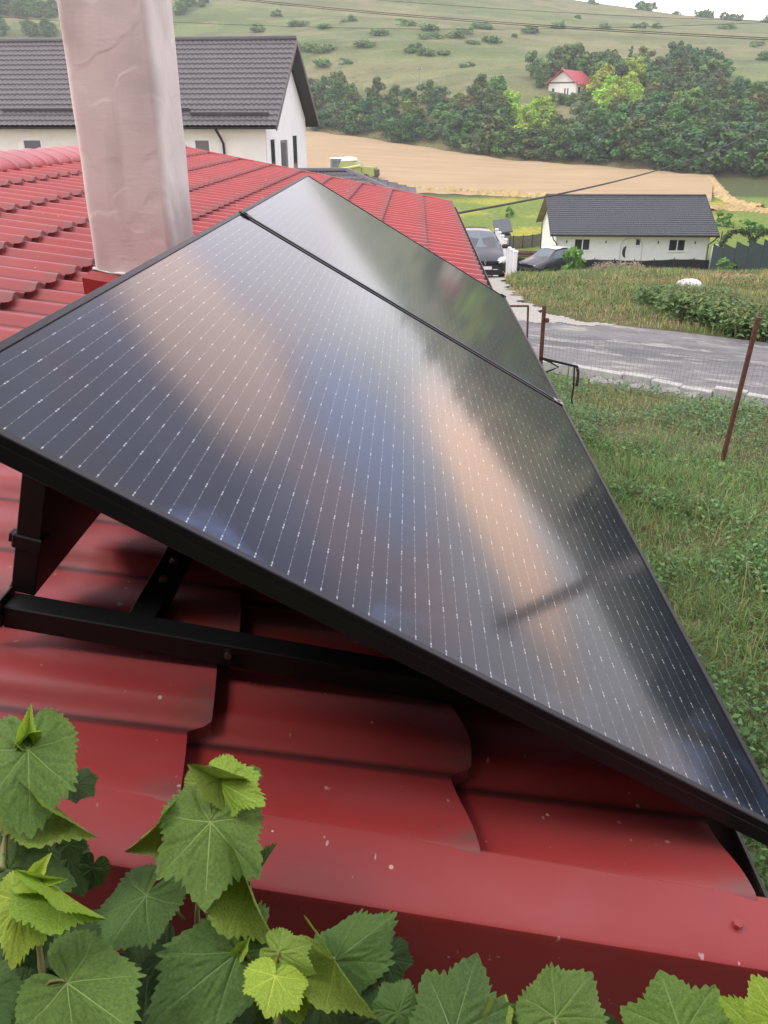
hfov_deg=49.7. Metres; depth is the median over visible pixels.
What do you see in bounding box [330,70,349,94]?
deciduous tree
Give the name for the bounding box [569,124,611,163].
deciduous tree
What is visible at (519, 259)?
fence
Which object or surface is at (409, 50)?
hillside shrub
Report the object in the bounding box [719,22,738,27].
hillside shrub
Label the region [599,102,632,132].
deciduous tree
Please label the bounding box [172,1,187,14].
deciduous tree
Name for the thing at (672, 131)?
deciduous tree
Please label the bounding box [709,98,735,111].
deciduous tree
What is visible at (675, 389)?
concrete lump
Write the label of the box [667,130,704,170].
deciduous tree
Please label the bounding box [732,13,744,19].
hillside shrub
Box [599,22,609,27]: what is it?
hillside shrub
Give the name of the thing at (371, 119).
deciduous tree
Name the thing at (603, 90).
deciduous tree
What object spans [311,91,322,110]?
deciduous tree
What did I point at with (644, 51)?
deciduous tree
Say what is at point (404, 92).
deciduous tree
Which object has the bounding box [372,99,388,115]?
deciduous tree
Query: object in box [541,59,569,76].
deciduous tree
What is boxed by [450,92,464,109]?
deciduous tree
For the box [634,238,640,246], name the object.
window
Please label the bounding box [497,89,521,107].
deciduous tree
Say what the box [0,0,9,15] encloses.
deciduous tree
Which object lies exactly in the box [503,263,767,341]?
weeds
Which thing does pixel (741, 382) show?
wire fence
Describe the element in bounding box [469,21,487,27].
hillside shrub
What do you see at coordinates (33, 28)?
deciduous tree
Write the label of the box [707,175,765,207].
straw row
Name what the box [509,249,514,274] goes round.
fence pillar
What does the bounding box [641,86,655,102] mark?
deciduous tree
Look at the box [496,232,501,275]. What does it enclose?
fence pillar
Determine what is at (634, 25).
hillside shrub
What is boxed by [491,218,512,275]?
garden hut
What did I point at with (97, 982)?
grapevine shoot
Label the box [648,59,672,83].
deciduous tree
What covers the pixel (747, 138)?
deciduous tree
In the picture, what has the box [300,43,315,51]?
hillside shrub
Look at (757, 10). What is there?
sky
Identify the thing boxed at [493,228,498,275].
fence pillar
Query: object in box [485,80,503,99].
deciduous tree
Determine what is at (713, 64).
deciduous tree
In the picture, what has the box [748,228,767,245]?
rose arch
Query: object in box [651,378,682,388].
kerb stone
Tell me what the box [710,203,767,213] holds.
straw row
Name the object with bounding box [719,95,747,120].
deciduous tree
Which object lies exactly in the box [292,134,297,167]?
window
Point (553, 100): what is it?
deciduous tree
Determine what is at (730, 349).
road
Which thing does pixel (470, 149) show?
deciduous tree
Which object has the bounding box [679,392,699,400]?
concrete lump
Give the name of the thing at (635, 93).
deciduous tree
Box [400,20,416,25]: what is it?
hillside shrub
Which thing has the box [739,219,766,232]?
hillside shrub
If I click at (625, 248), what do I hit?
door
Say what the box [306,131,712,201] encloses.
wheat field
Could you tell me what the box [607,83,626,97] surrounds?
deciduous tree
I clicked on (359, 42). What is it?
hillside shrub
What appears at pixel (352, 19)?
hillside shrub
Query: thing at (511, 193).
straw row
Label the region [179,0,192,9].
deciduous tree
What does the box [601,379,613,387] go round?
concrete lump
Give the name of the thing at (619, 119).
deciduous tree
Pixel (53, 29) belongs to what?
deciduous tree
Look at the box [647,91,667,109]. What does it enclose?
deciduous tree
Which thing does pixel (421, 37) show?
hillside shrub
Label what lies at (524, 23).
overhead cable
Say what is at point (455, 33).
hillside shrub
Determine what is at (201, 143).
window
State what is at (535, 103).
deciduous tree
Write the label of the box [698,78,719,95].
deciduous tree
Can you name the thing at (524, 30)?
hillside shrub
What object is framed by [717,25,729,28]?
hillside shrub
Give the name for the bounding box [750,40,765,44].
hillside shrub
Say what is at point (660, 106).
deciduous tree
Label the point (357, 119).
deciduous tree
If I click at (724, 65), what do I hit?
deciduous tree
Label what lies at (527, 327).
gate frame
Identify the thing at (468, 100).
deciduous tree
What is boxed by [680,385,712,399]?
kerb stone
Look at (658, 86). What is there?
deciduous tree
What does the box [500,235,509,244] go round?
window
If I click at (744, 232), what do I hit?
rose arch
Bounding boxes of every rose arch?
[717,225,756,247]
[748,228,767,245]
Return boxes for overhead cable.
[178,22,766,28]
[242,0,767,39]
[257,0,767,37]
[384,0,767,21]
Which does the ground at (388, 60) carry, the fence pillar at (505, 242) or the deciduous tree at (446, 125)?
the deciduous tree at (446, 125)
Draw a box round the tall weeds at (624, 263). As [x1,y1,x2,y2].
[581,257,767,271]
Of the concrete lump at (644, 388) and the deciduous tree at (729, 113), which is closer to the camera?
the concrete lump at (644, 388)
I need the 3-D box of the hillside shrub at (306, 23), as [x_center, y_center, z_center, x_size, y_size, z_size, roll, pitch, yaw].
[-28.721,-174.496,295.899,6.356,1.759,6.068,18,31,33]
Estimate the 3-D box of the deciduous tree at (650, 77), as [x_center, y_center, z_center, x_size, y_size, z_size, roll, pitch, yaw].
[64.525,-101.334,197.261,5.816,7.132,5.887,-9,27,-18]
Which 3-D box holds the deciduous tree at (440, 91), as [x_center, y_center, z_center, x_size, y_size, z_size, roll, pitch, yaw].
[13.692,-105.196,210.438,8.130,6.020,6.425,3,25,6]
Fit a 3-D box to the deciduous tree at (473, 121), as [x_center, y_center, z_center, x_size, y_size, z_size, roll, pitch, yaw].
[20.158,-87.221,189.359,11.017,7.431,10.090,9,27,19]
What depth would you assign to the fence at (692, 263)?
61.55 m
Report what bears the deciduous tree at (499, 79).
on the ground at (388, 60)
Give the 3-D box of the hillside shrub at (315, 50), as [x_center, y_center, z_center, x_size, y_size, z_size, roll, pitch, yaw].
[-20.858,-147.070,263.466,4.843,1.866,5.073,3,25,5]
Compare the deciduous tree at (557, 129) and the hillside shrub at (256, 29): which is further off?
the hillside shrub at (256, 29)
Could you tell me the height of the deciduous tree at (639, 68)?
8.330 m
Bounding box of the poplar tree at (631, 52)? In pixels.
[627,46,633,60]
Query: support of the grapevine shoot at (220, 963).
on the ground at (388, 60)
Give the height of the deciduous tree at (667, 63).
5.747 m
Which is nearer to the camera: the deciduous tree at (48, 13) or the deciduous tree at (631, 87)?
the deciduous tree at (631, 87)
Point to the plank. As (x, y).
(526, 252)
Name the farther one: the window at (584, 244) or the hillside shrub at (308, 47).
the hillside shrub at (308, 47)
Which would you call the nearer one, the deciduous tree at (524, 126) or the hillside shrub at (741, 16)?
the deciduous tree at (524, 126)
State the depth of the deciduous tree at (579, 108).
181.06 m
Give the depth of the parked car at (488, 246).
32.40 m
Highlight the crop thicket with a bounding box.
[629,271,767,340]
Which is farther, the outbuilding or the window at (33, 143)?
the window at (33, 143)
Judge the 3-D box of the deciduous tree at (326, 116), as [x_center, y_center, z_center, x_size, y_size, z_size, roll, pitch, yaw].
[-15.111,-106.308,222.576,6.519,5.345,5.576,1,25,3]
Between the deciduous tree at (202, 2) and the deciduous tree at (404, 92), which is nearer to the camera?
the deciduous tree at (404, 92)
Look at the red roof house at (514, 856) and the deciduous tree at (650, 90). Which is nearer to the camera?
the red roof house at (514, 856)
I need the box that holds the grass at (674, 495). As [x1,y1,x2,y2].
[543,362,767,893]
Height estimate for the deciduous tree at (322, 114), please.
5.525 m
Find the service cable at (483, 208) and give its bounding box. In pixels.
[459,122,767,213]
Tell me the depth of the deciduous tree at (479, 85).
206.51 m
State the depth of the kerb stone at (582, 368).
14.18 m
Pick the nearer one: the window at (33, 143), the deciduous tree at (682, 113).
the window at (33, 143)
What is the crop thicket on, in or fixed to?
on the ground at (388, 60)
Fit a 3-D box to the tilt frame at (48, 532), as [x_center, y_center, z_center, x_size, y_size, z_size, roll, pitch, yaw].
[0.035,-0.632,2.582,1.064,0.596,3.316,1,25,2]
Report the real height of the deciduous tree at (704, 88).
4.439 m
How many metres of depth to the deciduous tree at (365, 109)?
218.81 m
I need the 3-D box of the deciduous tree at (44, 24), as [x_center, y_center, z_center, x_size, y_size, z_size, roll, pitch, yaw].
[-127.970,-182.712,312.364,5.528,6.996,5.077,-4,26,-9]
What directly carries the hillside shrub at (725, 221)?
on the ground at (388, 60)
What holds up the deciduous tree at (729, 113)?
on the ground at (388, 60)
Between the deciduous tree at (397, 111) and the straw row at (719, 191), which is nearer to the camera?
the straw row at (719, 191)
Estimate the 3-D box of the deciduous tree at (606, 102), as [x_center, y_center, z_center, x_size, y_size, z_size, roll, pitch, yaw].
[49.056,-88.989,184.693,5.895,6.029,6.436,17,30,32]
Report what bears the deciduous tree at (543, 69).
on the ground at (388, 60)
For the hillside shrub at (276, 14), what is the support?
on the ground at (388, 60)
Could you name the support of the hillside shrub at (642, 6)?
on the ground at (388, 60)
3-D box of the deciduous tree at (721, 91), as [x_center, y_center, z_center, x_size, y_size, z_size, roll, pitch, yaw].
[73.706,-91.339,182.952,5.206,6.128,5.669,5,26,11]
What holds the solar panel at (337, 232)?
attached to the tilt frame at (48, 532)
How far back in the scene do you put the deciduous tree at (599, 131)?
168.09 m
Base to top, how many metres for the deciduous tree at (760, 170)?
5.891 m
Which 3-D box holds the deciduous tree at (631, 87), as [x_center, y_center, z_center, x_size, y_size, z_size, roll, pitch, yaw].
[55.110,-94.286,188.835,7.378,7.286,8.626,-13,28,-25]
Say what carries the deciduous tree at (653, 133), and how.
on the ground at (388, 60)
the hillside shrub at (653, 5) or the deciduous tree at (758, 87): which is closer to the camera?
the deciduous tree at (758, 87)
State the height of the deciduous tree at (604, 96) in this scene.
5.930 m
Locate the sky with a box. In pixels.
[578,0,767,19]
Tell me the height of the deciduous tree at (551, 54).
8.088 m
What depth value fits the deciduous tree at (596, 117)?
176.47 m
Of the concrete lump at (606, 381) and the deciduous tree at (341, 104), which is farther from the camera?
the deciduous tree at (341, 104)
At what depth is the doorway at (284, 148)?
34.57 m
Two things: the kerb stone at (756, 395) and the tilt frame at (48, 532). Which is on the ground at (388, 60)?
the kerb stone at (756, 395)
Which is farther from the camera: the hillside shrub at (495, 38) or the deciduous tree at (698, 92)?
the hillside shrub at (495, 38)
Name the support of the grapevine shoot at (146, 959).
on the ground at (388, 60)
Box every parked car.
[465,226,507,276]
[517,246,575,271]
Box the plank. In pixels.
[518,252,535,253]
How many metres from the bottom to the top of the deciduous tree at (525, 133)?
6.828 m
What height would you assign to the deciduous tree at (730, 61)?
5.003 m
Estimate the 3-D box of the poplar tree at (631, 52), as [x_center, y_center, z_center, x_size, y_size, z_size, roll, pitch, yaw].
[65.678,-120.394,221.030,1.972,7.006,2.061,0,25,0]
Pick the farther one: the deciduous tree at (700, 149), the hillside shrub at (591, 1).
the hillside shrub at (591, 1)
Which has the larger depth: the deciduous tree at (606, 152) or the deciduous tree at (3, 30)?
the deciduous tree at (3, 30)
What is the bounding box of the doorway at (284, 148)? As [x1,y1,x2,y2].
[280,140,287,166]
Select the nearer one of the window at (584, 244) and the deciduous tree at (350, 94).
the window at (584, 244)
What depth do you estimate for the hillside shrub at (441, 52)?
251.81 m
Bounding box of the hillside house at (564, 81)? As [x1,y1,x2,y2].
[546,67,589,94]
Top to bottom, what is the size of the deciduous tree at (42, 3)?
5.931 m
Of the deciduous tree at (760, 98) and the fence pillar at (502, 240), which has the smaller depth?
the fence pillar at (502, 240)
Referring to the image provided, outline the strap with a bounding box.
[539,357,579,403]
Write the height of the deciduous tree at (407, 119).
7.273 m
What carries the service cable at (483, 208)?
attached to the red roof house at (514, 856)
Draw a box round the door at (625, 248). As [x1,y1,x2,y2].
[620,242,630,260]
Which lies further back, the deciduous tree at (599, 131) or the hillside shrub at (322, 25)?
the hillside shrub at (322, 25)
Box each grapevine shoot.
[0,703,98,936]
[0,852,145,1023]
[0,908,292,1023]
[49,753,265,951]
[143,834,316,1023]
[279,908,413,1023]
[346,953,767,1023]
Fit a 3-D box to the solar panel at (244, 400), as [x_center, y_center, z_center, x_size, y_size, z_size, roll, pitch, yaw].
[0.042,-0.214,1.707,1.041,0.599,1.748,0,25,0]
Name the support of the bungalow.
on the ground at (388, 60)
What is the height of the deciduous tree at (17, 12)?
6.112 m
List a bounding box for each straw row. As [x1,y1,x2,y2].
[401,184,546,197]
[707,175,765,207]
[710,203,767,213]
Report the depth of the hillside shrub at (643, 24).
308.47 m
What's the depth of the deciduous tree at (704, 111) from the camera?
171.24 m
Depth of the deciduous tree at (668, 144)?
153.88 m
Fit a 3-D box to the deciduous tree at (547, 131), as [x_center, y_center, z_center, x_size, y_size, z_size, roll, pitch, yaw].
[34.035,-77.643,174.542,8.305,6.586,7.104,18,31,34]
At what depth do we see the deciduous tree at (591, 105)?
183.01 m
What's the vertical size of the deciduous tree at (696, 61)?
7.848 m
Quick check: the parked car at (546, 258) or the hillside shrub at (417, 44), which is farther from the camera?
the hillside shrub at (417, 44)
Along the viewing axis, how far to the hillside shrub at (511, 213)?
101.95 m
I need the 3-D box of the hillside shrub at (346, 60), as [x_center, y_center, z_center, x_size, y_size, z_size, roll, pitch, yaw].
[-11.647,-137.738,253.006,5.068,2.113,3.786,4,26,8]
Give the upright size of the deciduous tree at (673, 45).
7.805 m
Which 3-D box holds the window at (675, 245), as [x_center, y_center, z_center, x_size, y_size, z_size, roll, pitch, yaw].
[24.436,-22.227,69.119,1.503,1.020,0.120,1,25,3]
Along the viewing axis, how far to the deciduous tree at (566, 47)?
218.18 m
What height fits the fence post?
2.100 m
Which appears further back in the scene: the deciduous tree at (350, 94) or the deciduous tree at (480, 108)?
the deciduous tree at (350, 94)
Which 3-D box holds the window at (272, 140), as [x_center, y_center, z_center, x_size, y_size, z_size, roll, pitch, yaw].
[-4.356,-13.393,33.067,0.215,2.830,0.974,0,25,0]
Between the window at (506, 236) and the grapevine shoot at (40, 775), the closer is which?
the grapevine shoot at (40, 775)
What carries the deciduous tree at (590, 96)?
on the ground at (388, 60)
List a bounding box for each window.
[21,138,42,148]
[193,138,210,150]
[270,137,275,164]
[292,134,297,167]
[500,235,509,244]
[574,239,590,250]
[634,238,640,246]
[667,239,685,251]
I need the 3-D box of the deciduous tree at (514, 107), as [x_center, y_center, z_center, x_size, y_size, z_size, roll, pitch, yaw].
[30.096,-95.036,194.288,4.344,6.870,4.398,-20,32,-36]
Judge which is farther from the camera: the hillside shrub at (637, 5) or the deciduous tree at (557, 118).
the hillside shrub at (637, 5)
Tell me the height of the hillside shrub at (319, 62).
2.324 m
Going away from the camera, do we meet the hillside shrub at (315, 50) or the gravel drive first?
the gravel drive
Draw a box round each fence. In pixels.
[510,234,541,248]
[516,256,529,271]
[539,305,767,467]
[582,257,709,269]
[710,239,767,270]
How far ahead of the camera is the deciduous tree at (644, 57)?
217.54 m
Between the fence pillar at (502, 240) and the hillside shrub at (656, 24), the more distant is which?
the hillside shrub at (656, 24)
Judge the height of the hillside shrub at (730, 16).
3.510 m
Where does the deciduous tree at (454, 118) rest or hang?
on the ground at (388, 60)
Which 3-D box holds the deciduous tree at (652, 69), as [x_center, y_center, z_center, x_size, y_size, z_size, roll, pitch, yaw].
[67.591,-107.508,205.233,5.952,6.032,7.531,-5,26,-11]
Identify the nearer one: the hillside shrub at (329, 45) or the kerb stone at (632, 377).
the kerb stone at (632, 377)
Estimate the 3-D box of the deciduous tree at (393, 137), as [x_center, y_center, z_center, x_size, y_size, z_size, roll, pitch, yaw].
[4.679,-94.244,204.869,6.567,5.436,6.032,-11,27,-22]
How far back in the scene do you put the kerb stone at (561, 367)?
14.59 m
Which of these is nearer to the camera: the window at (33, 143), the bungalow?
the window at (33, 143)
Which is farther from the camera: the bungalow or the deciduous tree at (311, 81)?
the deciduous tree at (311, 81)
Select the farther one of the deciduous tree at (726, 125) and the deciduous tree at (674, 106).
the deciduous tree at (674, 106)
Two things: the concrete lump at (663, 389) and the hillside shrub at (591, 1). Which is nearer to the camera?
the concrete lump at (663, 389)
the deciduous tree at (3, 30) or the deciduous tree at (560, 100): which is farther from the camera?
the deciduous tree at (3, 30)
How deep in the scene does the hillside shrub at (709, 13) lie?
400.68 m
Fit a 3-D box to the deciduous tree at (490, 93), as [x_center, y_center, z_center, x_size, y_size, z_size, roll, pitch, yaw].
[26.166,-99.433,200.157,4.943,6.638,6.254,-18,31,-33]
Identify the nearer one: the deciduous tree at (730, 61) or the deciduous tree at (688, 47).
the deciduous tree at (730, 61)
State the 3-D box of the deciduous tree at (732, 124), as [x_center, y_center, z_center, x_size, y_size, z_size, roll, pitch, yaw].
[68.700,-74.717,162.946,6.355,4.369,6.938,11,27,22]
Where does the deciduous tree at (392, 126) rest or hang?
on the ground at (388, 60)
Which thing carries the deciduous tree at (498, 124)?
on the ground at (388, 60)
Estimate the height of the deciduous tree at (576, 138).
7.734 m
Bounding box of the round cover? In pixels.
[677,279,700,285]
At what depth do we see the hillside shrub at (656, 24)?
310.33 m
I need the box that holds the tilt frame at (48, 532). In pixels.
[0,210,563,713]
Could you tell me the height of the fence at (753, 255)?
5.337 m
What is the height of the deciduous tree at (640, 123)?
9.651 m
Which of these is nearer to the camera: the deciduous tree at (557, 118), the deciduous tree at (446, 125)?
the deciduous tree at (557, 118)
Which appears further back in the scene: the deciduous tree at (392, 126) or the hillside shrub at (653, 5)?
the hillside shrub at (653, 5)
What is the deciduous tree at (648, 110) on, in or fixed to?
on the ground at (388, 60)
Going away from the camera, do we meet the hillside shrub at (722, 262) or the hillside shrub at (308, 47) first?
the hillside shrub at (722, 262)
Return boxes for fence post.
[708,244,719,270]
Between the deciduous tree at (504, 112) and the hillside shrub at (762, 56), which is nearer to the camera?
the deciduous tree at (504, 112)
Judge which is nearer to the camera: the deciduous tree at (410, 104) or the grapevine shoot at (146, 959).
the grapevine shoot at (146, 959)
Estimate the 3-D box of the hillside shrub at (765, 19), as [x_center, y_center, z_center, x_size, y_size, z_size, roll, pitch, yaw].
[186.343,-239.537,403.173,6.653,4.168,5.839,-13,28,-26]
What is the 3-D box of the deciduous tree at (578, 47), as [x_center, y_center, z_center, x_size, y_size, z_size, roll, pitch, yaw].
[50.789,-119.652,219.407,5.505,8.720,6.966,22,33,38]
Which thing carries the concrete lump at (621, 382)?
on the ground at (388, 60)
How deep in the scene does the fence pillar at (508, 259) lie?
44.43 m
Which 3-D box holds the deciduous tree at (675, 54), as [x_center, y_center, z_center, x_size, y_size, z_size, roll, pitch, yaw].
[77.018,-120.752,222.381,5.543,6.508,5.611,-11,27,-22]
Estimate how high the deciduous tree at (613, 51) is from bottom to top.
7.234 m
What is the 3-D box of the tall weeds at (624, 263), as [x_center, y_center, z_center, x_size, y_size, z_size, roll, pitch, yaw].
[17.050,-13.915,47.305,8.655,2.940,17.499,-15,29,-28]
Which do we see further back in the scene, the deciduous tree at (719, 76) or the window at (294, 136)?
the deciduous tree at (719, 76)
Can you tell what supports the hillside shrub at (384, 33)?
on the ground at (388, 60)
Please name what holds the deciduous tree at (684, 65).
on the ground at (388, 60)
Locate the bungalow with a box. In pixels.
[536,194,719,260]
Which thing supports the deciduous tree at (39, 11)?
on the ground at (388, 60)
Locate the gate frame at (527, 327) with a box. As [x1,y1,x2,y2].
[510,305,528,337]
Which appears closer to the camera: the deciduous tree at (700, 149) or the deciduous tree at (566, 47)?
the deciduous tree at (700, 149)
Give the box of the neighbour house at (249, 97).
[0,35,319,167]
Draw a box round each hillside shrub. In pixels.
[250,26,263,31]
[269,9,281,15]
[289,21,300,25]
[296,21,309,25]
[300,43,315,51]
[301,43,317,49]
[311,47,323,52]
[312,58,331,66]
[316,22,333,27]
[317,44,331,51]
[321,43,332,50]
[338,57,353,64]
[347,14,357,21]
[353,38,373,45]
[368,29,385,35]
[376,30,388,35]
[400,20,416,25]
[403,47,417,51]
[404,42,423,50]
[417,23,439,30]
[417,47,433,54]
[418,34,429,39]
[424,50,434,55]
[432,34,442,38]
[436,50,447,54]
[444,29,467,37]
[457,26,474,33]
[458,63,468,67]
[465,39,482,44]
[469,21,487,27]
[480,35,502,42]
[505,206,513,217]
[521,26,536,32]
[550,20,565,27]
[560,244,585,270]
[587,0,599,4]
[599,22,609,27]
[630,23,640,27]
[635,0,644,9]
[637,22,647,27]
[639,2,650,10]
[645,2,657,11]
[650,22,660,27]
[671,10,683,15]
[694,9,712,17]
[698,8,714,18]
[716,208,734,227]
[716,257,736,270]
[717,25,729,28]
[719,11,728,19]
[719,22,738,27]
[724,14,734,19]
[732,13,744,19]
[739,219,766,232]
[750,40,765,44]
[753,51,767,60]
[760,15,767,22]
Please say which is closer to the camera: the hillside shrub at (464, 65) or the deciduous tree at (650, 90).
the deciduous tree at (650, 90)
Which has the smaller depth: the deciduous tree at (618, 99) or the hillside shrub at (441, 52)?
the deciduous tree at (618, 99)
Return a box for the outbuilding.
[295,168,416,192]
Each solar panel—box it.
[0,212,767,845]
[240,174,560,400]
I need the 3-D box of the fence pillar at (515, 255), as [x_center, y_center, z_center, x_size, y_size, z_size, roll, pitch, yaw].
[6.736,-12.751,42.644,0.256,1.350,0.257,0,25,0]
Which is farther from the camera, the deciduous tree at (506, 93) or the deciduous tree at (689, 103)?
the deciduous tree at (506, 93)
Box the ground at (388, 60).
[0,0,767,892]
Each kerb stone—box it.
[538,358,568,374]
[569,363,623,379]
[622,372,653,385]
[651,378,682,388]
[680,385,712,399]
[713,386,747,401]
[744,392,767,407]
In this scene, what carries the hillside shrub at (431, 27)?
on the ground at (388, 60)
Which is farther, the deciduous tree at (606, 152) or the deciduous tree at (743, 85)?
the deciduous tree at (743, 85)
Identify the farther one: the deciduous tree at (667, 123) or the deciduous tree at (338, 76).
the deciduous tree at (338, 76)
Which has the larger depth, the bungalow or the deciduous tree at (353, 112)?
the deciduous tree at (353, 112)
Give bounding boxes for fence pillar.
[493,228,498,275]
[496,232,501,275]
[500,235,504,248]
[503,238,507,261]
[505,247,511,273]
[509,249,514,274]
[512,250,518,271]
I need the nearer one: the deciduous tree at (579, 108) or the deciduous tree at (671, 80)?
the deciduous tree at (579, 108)
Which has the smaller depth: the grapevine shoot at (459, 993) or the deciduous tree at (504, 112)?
the grapevine shoot at (459, 993)
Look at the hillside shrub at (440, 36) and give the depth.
268.06 m
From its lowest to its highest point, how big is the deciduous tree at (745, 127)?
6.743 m
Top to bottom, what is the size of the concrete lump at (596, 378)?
0.170 m
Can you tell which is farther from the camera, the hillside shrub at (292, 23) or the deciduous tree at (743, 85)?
the hillside shrub at (292, 23)
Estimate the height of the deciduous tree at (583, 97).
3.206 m
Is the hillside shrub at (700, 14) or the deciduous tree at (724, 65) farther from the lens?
the hillside shrub at (700, 14)
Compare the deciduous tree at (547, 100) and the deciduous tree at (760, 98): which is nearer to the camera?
the deciduous tree at (760, 98)
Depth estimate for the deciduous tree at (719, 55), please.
216.92 m
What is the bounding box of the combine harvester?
[329,156,379,176]
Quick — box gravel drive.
[488,276,615,325]
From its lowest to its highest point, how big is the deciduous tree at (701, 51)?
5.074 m
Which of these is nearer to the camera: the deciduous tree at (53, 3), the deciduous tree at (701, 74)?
the deciduous tree at (701, 74)
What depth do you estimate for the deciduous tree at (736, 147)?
147.75 m
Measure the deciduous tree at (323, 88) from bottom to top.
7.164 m
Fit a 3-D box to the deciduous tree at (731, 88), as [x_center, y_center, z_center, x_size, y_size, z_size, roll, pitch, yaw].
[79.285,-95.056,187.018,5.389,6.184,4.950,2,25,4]
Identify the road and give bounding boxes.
[519,321,767,394]
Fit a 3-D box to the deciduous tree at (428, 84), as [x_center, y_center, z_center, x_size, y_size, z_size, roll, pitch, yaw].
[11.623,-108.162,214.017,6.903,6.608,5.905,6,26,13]
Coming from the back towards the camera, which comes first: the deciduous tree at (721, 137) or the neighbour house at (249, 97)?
the deciduous tree at (721, 137)
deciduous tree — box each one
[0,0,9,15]
[0,15,10,35]
[9,3,23,16]
[10,0,33,17]
[18,20,30,32]
[26,21,39,35]
[33,3,45,16]
[34,0,47,15]
[38,16,51,36]
[42,5,57,16]
[46,0,57,11]
[46,23,58,35]
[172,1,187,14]
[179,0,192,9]
[188,0,196,4]
[197,0,204,6]
[308,77,324,92]
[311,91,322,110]
[311,109,331,129]
[312,75,333,101]
[317,106,339,125]
[324,80,345,106]
[325,100,355,131]
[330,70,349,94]
[340,105,361,132]
[341,82,362,107]
[346,116,371,134]
[357,96,375,114]
[363,114,379,130]
[364,76,385,99]
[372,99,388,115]
[372,106,396,134]
[381,116,404,142]
[383,84,400,105]
[385,105,402,117]
[389,119,414,140]
[399,87,418,104]
[399,98,421,117]
[400,110,421,140]
[410,117,428,140]
[412,107,429,122]
[416,79,436,104]
[419,121,439,139]
[422,85,451,104]
[425,96,444,115]
[429,102,452,119]
[432,115,450,139]
[439,110,462,136]
[442,104,478,145]
[447,113,487,146]
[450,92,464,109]
[455,95,477,114]
[460,126,496,153]
[465,73,488,101]
[471,114,510,149]
[474,102,486,128]
[479,85,502,106]
[483,94,511,117]
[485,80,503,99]
[489,75,507,94]
[489,105,514,131]
[490,131,512,155]
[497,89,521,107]
[501,126,523,152]
[504,113,517,128]
[506,123,528,148]
[507,91,521,118]
[508,128,547,159]
[516,104,535,128]
[517,128,554,157]
[524,98,541,125]
[525,50,543,78]
[526,127,560,159]
[530,103,558,130]
[532,60,552,86]
[539,95,555,122]
[540,123,578,159]
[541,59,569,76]
[545,45,570,74]
[545,93,557,105]
[548,114,573,129]
[552,43,577,69]
[554,121,584,159]
[557,93,565,104]
[563,92,578,105]
[566,41,586,69]
[569,101,591,123]
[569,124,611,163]
[573,53,591,73]
[574,127,609,158]
[575,100,604,117]
[577,90,591,102]
[577,116,597,135]
[584,51,597,64]
[585,52,610,75]
[585,63,621,91]
[585,108,610,131]
[587,60,614,79]
[588,92,614,109]
[589,89,597,100]
[590,49,612,74]
[591,87,610,97]
[597,98,613,124]
[597,132,620,158]
[598,111,637,161]
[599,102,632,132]
[600,74,619,88]
[606,49,621,69]
[606,94,634,116]
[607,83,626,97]
[607,113,652,162]
[610,52,626,76]
[614,65,634,85]
[617,81,643,102]
[618,71,639,88]
[618,85,630,99]
[622,56,647,83]
[624,130,658,163]
[625,97,660,121]
[629,88,647,115]
[629,102,656,128]
[633,45,656,60]
[633,125,676,164]
[635,55,650,62]
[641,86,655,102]
[642,64,670,85]
[643,81,672,105]
[644,70,669,91]
[645,100,673,123]
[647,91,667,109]
[647,122,682,159]
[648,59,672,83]
[651,129,696,170]
[654,55,675,71]
[657,57,672,74]
[657,119,682,136]
[662,102,681,120]
[663,75,682,98]
[665,49,681,72]
[667,80,694,101]
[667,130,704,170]
[668,40,686,59]
[669,56,695,81]
[669,107,697,133]
[672,90,691,101]
[679,95,703,118]
[680,52,704,73]
[680,87,707,111]
[680,118,704,143]
[684,121,733,173]
[685,43,698,55]
[685,65,711,84]
[690,129,742,173]
[691,105,711,119]
[693,116,709,131]
[696,49,703,55]
[698,47,723,63]
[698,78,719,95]
[699,86,715,104]
[702,58,720,78]
[705,83,728,107]
[705,121,728,132]
[708,71,734,84]
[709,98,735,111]
[717,102,738,122]
[719,61,732,78]
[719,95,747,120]
[719,134,758,173]
[722,57,736,76]
[726,75,743,96]
[726,120,745,133]
[731,130,765,171]
[734,121,767,141]
[735,100,763,123]
[736,79,753,101]
[736,125,767,171]
[737,80,767,109]
[742,91,767,112]
[743,143,767,176]
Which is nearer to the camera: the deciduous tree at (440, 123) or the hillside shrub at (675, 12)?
the deciduous tree at (440, 123)
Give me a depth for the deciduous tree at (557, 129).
170.34 m
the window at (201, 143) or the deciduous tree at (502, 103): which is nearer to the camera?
the window at (201, 143)
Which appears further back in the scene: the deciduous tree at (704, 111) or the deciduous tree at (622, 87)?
the deciduous tree at (622, 87)
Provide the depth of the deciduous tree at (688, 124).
158.86 m
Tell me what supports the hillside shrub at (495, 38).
on the ground at (388, 60)
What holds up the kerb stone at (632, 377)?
on the ground at (388, 60)
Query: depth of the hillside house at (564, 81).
206.57 m
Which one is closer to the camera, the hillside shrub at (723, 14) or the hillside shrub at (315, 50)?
the hillside shrub at (315, 50)
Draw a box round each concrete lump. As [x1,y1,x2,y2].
[588,376,604,384]
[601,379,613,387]
[611,380,624,387]
[627,380,642,389]
[635,383,652,393]
[652,387,670,394]
[666,388,681,396]
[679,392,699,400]
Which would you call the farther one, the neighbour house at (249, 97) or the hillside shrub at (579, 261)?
the hillside shrub at (579, 261)

